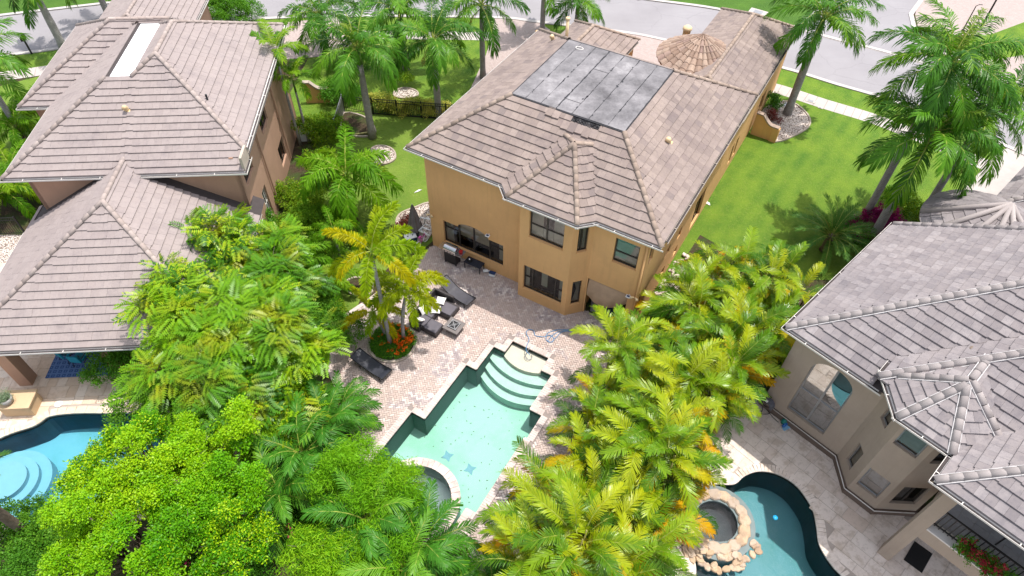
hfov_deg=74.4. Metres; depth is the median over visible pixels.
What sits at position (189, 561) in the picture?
shrub
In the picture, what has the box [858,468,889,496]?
window
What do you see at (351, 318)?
foxtail palm
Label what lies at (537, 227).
window
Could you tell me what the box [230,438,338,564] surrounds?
majesty palm
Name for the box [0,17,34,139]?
royal palm
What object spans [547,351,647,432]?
areca palm
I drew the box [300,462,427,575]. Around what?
majesty palm
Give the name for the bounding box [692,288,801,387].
areca palm
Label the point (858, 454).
window
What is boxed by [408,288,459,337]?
sectional sofa
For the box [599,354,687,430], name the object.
areca palm
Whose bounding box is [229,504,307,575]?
shrub
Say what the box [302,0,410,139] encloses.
royal palm
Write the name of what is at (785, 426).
pool cleaner
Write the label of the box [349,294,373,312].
patio edge
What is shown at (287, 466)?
majesty palm
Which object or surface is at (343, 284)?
clumping palm
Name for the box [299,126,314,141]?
air conditioner
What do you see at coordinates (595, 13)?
royal palm
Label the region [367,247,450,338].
foxtail palm
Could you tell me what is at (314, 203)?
shrub
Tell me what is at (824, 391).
window
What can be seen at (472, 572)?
majesty palm
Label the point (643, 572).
areca palm
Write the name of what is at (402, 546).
bamboo
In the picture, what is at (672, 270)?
stone border
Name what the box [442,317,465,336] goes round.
fire pit table
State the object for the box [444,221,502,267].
window
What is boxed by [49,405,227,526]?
shade tree
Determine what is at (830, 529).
patio base
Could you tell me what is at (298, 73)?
christmas palm
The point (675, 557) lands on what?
areca palm
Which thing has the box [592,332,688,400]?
areca palm
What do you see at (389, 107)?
croton
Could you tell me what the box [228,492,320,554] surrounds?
shrub
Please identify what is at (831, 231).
date palm
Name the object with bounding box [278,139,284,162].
window
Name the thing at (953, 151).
royal palm
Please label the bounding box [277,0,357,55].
royal palm
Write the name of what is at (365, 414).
majesty palm
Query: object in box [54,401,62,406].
skimmer lid
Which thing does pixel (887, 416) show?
window
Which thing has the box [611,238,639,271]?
window
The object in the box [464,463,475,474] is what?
floor mosaic
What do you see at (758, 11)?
utility cover
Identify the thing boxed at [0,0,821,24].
lawn
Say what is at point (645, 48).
driveway
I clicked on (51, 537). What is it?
shrub
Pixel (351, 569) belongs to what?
majesty palm
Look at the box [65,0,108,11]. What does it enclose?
royal palm
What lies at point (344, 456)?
shrub
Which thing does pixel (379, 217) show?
foxtail palm
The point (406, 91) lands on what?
pebble bed
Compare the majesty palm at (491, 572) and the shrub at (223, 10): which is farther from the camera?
the shrub at (223, 10)
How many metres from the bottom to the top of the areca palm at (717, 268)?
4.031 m
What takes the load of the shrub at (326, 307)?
on the patio at (401, 416)
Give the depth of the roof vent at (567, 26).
34.64 m
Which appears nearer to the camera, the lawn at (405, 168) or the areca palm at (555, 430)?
the areca palm at (555, 430)
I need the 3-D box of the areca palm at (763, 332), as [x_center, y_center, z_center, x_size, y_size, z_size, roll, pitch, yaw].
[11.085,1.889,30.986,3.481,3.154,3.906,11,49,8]
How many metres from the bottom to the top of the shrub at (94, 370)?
2.491 m
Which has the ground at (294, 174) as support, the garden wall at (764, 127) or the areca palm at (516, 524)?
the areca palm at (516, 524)
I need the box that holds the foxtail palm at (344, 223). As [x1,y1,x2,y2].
[310,205,357,255]
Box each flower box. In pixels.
[950,535,1008,575]
[1001,567,1019,575]
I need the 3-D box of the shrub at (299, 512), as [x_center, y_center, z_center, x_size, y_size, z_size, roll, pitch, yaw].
[-7.633,8.411,26.211,3.066,2.343,2.678,1,49,0]
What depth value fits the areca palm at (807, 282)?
32.35 m
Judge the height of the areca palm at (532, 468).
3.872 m
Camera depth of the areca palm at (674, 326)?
29.05 m
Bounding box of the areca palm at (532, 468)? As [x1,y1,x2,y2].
[499,435,602,552]
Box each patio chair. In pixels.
[55,353,73,364]
[64,352,92,367]
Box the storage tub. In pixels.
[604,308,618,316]
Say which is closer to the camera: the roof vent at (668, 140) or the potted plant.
the potted plant
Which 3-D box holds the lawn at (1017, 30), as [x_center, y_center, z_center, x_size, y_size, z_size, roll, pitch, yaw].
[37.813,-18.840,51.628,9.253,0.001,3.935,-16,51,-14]
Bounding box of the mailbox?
[19,34,32,53]
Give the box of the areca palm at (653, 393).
[617,376,728,470]
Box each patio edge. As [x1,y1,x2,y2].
[328,351,364,461]
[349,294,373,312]
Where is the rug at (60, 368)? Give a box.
[45,352,108,377]
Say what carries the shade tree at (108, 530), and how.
on the ground at (294, 174)
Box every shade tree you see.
[34,462,212,575]
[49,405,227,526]
[131,392,272,529]
[141,458,280,575]
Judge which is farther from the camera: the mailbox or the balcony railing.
the mailbox
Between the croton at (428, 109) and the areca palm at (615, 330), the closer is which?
the areca palm at (615, 330)
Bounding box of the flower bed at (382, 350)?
[367,322,417,363]
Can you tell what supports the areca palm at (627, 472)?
on the ground at (294, 174)
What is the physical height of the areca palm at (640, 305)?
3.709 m
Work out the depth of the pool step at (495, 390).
31.51 m
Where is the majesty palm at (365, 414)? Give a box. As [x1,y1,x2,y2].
[303,370,383,439]
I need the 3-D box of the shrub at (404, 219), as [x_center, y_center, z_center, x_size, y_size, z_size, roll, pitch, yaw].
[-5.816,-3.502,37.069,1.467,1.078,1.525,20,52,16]
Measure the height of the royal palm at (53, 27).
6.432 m
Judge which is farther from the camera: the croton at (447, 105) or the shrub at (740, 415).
the croton at (447, 105)
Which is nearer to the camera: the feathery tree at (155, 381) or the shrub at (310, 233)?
the feathery tree at (155, 381)
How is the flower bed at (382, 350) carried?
on the patio at (401, 416)
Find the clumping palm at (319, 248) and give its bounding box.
[276,240,333,284]
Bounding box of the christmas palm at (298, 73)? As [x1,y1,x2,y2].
[272,55,321,142]
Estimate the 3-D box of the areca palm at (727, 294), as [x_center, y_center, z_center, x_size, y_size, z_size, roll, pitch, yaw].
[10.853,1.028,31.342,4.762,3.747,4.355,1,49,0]
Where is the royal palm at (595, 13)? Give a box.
[548,0,609,31]
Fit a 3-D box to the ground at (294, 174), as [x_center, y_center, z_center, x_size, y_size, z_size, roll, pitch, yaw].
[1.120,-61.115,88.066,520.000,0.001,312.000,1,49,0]
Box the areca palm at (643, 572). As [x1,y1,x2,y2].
[568,511,681,575]
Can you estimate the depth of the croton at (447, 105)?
43.91 m
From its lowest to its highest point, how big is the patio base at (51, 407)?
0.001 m
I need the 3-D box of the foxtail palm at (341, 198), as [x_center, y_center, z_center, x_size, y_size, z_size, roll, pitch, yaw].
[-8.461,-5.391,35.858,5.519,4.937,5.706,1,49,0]
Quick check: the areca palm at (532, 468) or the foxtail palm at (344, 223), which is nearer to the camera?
the areca palm at (532, 468)
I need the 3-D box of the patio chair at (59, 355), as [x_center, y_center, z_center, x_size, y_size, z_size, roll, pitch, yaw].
[-20.491,2.913,30.953,0.631,0.958,0.762,21,52,16]
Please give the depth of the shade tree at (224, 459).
23.35 m
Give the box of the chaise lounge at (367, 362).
[350,348,391,381]
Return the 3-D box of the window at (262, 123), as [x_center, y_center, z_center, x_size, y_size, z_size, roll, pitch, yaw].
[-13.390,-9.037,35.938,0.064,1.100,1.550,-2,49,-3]
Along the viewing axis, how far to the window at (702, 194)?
37.34 m
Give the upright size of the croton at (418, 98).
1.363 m
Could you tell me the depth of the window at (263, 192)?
36.24 m
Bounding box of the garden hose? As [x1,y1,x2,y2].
[526,329,587,354]
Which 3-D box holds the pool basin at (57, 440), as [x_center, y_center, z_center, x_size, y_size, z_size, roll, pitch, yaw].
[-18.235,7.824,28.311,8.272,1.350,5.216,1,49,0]
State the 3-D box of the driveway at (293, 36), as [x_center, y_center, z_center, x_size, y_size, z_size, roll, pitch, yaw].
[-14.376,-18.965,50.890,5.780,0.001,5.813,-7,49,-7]
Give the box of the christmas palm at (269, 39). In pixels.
[250,19,310,145]
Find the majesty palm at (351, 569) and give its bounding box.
[335,502,472,575]
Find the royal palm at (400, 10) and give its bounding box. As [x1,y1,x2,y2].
[350,0,445,71]
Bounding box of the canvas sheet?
[587,279,626,307]
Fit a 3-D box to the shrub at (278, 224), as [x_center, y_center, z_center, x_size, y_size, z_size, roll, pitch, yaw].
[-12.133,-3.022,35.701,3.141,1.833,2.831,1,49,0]
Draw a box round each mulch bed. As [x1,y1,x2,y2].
[340,111,375,137]
[347,276,373,296]
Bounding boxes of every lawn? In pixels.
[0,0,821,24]
[0,76,39,162]
[290,39,488,119]
[309,108,435,311]
[639,81,980,317]
[943,22,1023,58]
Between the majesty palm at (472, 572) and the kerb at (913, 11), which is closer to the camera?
the majesty palm at (472, 572)
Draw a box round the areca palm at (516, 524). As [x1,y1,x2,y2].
[469,492,597,575]
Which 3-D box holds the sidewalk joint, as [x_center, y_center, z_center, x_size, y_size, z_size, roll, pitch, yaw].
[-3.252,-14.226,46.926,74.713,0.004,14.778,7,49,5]
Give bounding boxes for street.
[0,0,1023,146]
[809,0,931,60]
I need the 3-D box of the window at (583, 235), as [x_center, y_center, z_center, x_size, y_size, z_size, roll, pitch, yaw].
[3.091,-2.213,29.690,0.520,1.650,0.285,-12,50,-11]
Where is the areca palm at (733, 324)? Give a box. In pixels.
[680,294,768,393]
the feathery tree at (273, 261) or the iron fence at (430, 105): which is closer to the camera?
the feathery tree at (273, 261)
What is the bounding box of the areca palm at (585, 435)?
[563,386,662,478]
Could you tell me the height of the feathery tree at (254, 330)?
5.782 m
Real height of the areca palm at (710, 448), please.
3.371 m
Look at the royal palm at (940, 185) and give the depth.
32.58 m
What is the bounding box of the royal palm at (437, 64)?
[380,0,488,118]
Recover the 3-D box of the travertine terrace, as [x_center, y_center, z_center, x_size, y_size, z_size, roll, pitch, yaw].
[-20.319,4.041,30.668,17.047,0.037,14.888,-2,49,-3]
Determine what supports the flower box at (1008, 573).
attached to the balcony railing
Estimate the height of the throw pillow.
0.170 m
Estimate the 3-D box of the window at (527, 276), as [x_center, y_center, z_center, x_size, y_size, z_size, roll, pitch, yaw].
[1.528,-0.213,32.739,2.160,1.710,0.285,24,53,19]
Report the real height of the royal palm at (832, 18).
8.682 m
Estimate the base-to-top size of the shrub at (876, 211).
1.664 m
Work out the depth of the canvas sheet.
31.62 m
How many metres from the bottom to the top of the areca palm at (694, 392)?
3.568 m
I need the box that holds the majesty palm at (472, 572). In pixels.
[417,542,478,575]
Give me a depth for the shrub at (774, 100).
44.52 m
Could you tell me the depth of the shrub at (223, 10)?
49.83 m
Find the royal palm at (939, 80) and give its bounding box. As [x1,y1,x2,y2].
[861,0,1023,219]
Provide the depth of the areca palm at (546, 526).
22.24 m
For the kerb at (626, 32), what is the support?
on the ground at (294, 174)
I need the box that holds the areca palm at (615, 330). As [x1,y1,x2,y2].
[567,304,674,393]
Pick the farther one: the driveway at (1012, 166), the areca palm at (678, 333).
the driveway at (1012, 166)
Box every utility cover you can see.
[749,8,767,15]
[805,98,816,103]
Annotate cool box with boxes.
[403,232,416,243]
[489,270,495,276]
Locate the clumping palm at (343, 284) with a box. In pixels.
[310,259,360,305]
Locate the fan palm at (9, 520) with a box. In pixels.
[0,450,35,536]
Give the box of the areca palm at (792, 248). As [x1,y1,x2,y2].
[747,237,804,290]
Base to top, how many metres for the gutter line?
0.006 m
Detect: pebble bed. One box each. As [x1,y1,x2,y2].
[370,145,395,165]
[393,87,418,98]
[395,202,431,241]
[762,100,810,142]
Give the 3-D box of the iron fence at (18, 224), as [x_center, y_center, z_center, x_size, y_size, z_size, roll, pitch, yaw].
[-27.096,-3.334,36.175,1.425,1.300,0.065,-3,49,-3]
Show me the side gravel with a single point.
(8, 243)
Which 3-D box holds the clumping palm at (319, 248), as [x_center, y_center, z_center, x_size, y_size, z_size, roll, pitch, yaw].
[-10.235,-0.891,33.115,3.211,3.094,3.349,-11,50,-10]
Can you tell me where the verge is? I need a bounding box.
[0,17,1006,159]
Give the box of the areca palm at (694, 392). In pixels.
[653,331,755,423]
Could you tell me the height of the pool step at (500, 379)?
0.720 m
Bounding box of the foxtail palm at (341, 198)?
[294,123,403,226]
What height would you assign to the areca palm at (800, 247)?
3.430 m
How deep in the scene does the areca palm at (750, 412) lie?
26.83 m
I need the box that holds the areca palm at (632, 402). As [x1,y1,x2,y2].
[602,380,711,483]
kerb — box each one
[0,0,930,65]
[1,14,1023,154]
[909,0,937,63]
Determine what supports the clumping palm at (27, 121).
on the lawn at (27, 84)
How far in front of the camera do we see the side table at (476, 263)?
35.00 m
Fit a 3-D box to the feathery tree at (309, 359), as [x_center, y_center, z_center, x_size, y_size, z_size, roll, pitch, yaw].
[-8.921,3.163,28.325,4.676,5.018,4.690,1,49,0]
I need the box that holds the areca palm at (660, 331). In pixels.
[638,311,719,349]
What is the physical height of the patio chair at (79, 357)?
0.958 m
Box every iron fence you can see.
[0,216,24,234]
[341,95,373,113]
[370,97,451,117]
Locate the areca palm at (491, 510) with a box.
[473,466,603,575]
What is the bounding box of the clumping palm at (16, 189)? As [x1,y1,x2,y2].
[0,161,40,219]
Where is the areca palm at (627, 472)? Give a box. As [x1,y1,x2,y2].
[570,405,689,507]
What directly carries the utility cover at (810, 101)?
on the sidewalk at (820, 102)
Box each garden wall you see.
[302,80,330,102]
[750,111,780,142]
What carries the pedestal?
on the travertine terrace
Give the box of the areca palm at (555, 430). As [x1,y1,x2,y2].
[545,375,632,455]
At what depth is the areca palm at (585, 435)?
26.38 m
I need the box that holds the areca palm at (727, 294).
[706,260,794,334]
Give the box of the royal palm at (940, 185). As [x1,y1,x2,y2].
[913,54,1023,219]
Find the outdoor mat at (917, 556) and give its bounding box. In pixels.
[904,541,931,572]
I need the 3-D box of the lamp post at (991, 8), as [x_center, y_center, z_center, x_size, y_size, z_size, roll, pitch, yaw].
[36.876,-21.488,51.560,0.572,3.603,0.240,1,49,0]
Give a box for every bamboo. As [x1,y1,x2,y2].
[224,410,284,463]
[271,517,383,575]
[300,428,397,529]
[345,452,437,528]
[349,508,422,575]
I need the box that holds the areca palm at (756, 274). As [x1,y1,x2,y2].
[691,225,783,306]
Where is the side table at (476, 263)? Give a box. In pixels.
[464,256,484,273]
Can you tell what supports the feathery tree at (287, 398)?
on the ground at (294, 174)
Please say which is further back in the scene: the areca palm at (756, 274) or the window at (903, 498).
the areca palm at (756, 274)
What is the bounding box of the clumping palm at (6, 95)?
[0,82,38,132]
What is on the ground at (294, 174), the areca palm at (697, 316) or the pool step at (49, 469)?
the areca palm at (697, 316)
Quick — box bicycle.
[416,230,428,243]
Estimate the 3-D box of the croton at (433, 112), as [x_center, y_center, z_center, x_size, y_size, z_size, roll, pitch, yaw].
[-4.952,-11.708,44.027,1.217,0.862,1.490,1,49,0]
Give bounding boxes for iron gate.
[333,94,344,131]
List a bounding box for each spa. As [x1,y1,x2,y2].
[371,457,460,541]
[675,485,762,574]
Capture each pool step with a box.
[0,450,58,517]
[0,456,41,508]
[0,461,29,501]
[481,371,534,410]
[485,361,541,398]
[490,353,548,388]
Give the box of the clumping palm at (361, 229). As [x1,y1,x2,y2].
[348,220,383,259]
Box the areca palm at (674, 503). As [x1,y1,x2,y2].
[584,462,702,575]
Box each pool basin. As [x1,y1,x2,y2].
[0,413,163,523]
[350,342,550,518]
[696,472,839,575]
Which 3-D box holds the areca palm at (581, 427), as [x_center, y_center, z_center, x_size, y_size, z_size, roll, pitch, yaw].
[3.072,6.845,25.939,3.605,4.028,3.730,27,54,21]
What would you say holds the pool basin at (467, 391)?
in the ground at (294, 174)
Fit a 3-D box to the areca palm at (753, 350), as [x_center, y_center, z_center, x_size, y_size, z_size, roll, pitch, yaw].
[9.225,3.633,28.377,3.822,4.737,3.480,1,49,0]
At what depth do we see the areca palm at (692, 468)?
24.46 m
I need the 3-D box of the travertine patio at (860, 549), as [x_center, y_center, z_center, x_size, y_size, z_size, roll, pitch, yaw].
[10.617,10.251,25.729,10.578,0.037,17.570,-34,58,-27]
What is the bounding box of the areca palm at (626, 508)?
[542,474,668,575]
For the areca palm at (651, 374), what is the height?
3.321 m
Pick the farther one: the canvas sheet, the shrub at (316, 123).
the shrub at (316, 123)
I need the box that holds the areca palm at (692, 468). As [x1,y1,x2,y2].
[613,391,733,520]
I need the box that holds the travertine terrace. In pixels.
[0,263,240,428]
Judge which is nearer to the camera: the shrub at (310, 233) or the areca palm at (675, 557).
the areca palm at (675, 557)
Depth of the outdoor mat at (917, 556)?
25.76 m
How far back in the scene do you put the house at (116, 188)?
31.21 m
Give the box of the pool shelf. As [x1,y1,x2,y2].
[504,344,546,375]
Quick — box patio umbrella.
[408,204,422,236]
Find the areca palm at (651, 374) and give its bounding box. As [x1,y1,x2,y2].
[607,338,690,399]
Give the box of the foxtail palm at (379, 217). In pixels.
[321,200,425,343]
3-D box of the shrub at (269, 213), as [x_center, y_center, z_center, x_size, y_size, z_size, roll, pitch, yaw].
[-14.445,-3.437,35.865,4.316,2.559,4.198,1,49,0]
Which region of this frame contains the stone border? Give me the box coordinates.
[646,252,688,317]
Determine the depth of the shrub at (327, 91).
44.37 m
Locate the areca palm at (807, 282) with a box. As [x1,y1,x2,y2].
[766,261,824,311]
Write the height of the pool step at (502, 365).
0.980 m
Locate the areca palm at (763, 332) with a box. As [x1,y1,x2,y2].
[732,291,784,360]
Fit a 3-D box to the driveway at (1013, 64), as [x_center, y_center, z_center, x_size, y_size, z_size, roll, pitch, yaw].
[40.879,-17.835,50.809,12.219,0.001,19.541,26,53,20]
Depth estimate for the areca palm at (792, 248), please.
33.96 m
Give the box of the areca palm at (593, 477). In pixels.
[535,445,665,559]
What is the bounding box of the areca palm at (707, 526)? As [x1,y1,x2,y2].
[615,456,719,553]
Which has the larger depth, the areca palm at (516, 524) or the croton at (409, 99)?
the croton at (409, 99)
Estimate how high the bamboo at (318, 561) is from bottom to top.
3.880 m
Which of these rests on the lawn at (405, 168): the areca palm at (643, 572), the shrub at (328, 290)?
the shrub at (328, 290)
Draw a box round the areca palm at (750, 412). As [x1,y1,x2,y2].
[679,344,765,445]
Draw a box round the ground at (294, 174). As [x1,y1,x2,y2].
[0,0,963,575]
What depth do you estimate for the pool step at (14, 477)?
27.75 m
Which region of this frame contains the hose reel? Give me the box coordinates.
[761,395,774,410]
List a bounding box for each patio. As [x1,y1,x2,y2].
[332,246,633,574]
[661,389,967,575]
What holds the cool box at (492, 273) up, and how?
on the patio at (401, 416)
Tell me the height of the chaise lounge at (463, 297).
0.697 m
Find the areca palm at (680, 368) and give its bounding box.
[636,335,740,433]
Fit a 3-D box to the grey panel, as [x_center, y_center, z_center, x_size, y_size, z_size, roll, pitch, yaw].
[4.350,0.936,33.694,0.840,0.051,0.600,6,63,4]
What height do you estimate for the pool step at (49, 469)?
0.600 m
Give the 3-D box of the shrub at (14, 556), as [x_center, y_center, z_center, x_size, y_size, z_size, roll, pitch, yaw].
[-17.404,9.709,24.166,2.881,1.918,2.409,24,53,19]
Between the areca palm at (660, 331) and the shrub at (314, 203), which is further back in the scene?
the shrub at (314, 203)
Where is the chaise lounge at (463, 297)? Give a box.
[439,274,475,307]
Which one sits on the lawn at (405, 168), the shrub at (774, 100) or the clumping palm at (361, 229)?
the clumping palm at (361, 229)
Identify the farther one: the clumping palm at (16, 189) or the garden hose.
the clumping palm at (16, 189)
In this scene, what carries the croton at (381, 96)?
on the lawn at (456, 84)
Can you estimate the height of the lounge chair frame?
1.381 m
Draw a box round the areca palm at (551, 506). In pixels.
[516,469,646,575]
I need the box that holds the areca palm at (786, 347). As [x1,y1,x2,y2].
[753,281,803,363]
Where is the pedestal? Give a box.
[0,389,42,416]
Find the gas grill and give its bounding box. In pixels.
[437,242,465,265]
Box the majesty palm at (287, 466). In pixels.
[244,390,357,508]
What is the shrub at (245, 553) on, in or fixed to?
on the ground at (294, 174)
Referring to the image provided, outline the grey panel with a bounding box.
[590,300,606,311]
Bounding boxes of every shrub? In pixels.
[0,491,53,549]
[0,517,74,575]
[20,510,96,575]
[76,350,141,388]
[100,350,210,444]
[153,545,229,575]
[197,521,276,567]
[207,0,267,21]
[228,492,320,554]
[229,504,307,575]
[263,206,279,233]
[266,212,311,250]
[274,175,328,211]
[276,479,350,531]
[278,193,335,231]
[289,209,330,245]
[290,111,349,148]
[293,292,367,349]
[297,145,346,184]
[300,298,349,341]
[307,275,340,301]
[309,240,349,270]
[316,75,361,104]
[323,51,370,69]
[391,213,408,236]
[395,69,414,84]
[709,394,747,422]
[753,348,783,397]
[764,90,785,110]
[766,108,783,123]
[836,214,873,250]
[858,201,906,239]
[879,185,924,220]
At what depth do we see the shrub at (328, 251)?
34.40 m
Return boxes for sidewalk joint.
[12,31,980,163]
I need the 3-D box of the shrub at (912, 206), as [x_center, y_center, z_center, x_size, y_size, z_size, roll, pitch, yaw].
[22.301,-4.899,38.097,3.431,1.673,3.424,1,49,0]
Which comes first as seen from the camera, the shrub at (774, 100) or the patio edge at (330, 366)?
the patio edge at (330, 366)
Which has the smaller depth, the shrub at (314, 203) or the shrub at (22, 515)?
the shrub at (22, 515)
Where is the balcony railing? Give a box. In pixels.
[934,512,1023,575]
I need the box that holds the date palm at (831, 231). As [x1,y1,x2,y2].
[789,192,876,274]
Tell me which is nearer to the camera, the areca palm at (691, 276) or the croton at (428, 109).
the areca palm at (691, 276)
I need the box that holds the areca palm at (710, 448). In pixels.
[651,405,727,489]
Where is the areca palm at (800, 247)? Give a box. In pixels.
[752,242,810,311]
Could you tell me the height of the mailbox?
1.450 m
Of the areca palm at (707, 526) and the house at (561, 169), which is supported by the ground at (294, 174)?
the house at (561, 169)
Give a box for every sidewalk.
[0,31,985,168]
[943,52,1023,86]
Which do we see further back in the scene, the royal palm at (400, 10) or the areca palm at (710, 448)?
the royal palm at (400, 10)
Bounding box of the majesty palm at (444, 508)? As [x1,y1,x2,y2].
[369,477,486,575]
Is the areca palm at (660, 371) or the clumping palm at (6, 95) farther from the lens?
the clumping palm at (6, 95)
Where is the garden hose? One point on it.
(564, 330)
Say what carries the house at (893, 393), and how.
on the ground at (294, 174)
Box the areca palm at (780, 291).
[728,239,809,310]
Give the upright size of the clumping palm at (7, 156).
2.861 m
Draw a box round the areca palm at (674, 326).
[637,314,726,394]
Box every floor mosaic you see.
[442,451,453,461]
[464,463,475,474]
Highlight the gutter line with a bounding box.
[802,31,920,63]
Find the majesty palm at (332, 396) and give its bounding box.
[276,376,378,468]
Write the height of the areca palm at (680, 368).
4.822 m
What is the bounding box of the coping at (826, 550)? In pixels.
[670,463,849,575]
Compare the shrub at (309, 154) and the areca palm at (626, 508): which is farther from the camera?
the shrub at (309, 154)
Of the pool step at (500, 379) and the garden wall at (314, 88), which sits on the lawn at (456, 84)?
the garden wall at (314, 88)
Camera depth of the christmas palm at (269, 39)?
37.08 m
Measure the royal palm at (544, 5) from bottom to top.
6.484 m
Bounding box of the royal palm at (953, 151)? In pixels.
[853,80,1011,244]
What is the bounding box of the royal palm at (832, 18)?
[762,0,885,115]
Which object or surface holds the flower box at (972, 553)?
attached to the balcony railing
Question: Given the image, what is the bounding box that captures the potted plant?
[0,387,15,405]
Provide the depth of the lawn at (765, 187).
40.17 m
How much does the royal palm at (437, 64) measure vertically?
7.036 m
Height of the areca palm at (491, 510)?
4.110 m
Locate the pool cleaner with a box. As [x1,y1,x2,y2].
[781,418,789,430]
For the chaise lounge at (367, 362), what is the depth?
30.95 m
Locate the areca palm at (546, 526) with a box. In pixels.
[524,519,623,575]
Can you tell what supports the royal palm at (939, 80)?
on the lawn at (765, 187)
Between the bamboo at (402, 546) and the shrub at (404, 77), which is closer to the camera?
the bamboo at (402, 546)
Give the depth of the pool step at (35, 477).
28.07 m
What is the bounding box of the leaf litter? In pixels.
[424,406,519,502]
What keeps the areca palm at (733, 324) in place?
on the travertine patio at (860, 549)
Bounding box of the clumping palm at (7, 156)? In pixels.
[0,138,29,207]
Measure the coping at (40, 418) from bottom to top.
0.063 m
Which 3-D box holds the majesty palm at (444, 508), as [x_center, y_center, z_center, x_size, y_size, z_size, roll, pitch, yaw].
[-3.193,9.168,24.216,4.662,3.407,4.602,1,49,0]
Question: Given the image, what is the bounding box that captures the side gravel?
[0,235,21,262]
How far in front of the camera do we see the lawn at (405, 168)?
40.52 m
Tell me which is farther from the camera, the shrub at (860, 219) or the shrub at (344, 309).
the shrub at (860, 219)
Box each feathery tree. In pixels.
[106,327,241,432]
[111,251,261,358]
[164,335,299,453]
[168,201,274,275]
[173,265,322,383]
[213,213,341,308]
[227,355,330,451]
[244,307,352,396]
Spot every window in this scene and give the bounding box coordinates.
[260,110,265,130]
[262,187,271,216]
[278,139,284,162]
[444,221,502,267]
[522,265,562,305]
[528,211,564,251]
[570,281,580,305]
[576,227,588,253]
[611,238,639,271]
[691,194,702,221]
[788,364,851,432]
[849,445,862,467]
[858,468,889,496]
[883,410,891,425]
[892,488,927,501]
[895,429,927,456]
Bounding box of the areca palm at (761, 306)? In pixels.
[708,274,769,336]
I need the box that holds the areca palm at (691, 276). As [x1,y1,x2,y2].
[655,253,737,324]
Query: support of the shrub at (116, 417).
on the ground at (294, 174)
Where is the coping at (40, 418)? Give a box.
[0,406,162,528]
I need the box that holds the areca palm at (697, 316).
[645,257,738,352]
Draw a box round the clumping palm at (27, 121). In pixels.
[0,96,40,148]
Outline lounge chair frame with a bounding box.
[418,217,431,235]
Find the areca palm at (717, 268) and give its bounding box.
[673,240,754,305]
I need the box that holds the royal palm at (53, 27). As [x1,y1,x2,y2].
[8,0,78,47]
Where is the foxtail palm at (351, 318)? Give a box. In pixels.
[341,286,407,338]
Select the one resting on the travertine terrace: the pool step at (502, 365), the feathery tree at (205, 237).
the feathery tree at (205, 237)
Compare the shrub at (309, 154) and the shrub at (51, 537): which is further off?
the shrub at (309, 154)
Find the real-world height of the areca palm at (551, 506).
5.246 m
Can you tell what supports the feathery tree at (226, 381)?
on the ground at (294, 174)
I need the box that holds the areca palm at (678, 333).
[602,308,693,373]
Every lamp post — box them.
[962,4,982,29]
[981,0,996,25]
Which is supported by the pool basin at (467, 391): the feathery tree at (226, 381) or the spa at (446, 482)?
the spa at (446, 482)
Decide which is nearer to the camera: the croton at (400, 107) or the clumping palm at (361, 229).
the clumping palm at (361, 229)
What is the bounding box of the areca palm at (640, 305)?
[635,274,718,339]
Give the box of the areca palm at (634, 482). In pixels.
[567,430,664,531]
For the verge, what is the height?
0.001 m
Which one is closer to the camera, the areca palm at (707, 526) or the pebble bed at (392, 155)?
the areca palm at (707, 526)
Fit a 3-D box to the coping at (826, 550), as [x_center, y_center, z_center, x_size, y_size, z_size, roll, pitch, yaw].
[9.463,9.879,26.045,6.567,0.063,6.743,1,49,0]
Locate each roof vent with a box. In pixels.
[121,105,129,111]
[565,16,569,35]
[665,137,672,143]
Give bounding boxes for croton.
[368,92,380,109]
[373,90,391,111]
[384,96,400,113]
[394,99,411,118]
[401,95,420,113]
[408,94,427,116]
[421,98,435,119]
[430,101,443,115]
[441,100,452,113]
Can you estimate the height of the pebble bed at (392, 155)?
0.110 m
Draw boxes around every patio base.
[0,402,173,539]
[646,405,958,575]
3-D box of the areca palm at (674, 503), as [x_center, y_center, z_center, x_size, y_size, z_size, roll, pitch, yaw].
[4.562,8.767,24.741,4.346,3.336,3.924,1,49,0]
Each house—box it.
[0,0,298,385]
[403,7,794,329]
[759,167,1023,575]
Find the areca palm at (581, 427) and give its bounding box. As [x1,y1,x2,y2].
[544,410,645,494]
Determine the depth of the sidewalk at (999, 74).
48.28 m
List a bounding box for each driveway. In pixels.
[283,17,354,58]
[471,19,549,87]
[629,34,662,63]
[915,0,1023,34]
[961,56,1023,77]
[966,145,1023,194]
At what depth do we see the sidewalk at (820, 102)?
45.99 m
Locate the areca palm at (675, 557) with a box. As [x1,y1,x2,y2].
[600,502,696,575]
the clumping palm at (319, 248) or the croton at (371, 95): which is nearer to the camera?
the clumping palm at (319, 248)
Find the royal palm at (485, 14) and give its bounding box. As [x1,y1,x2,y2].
[437,0,530,78]
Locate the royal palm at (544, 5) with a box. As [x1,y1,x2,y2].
[540,0,556,28]
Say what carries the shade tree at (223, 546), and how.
on the ground at (294, 174)
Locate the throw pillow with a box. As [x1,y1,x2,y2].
[436,296,445,304]
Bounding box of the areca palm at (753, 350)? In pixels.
[695,320,790,418]
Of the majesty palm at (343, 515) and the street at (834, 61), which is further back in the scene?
the street at (834, 61)
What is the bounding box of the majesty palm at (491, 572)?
[468,541,521,575]

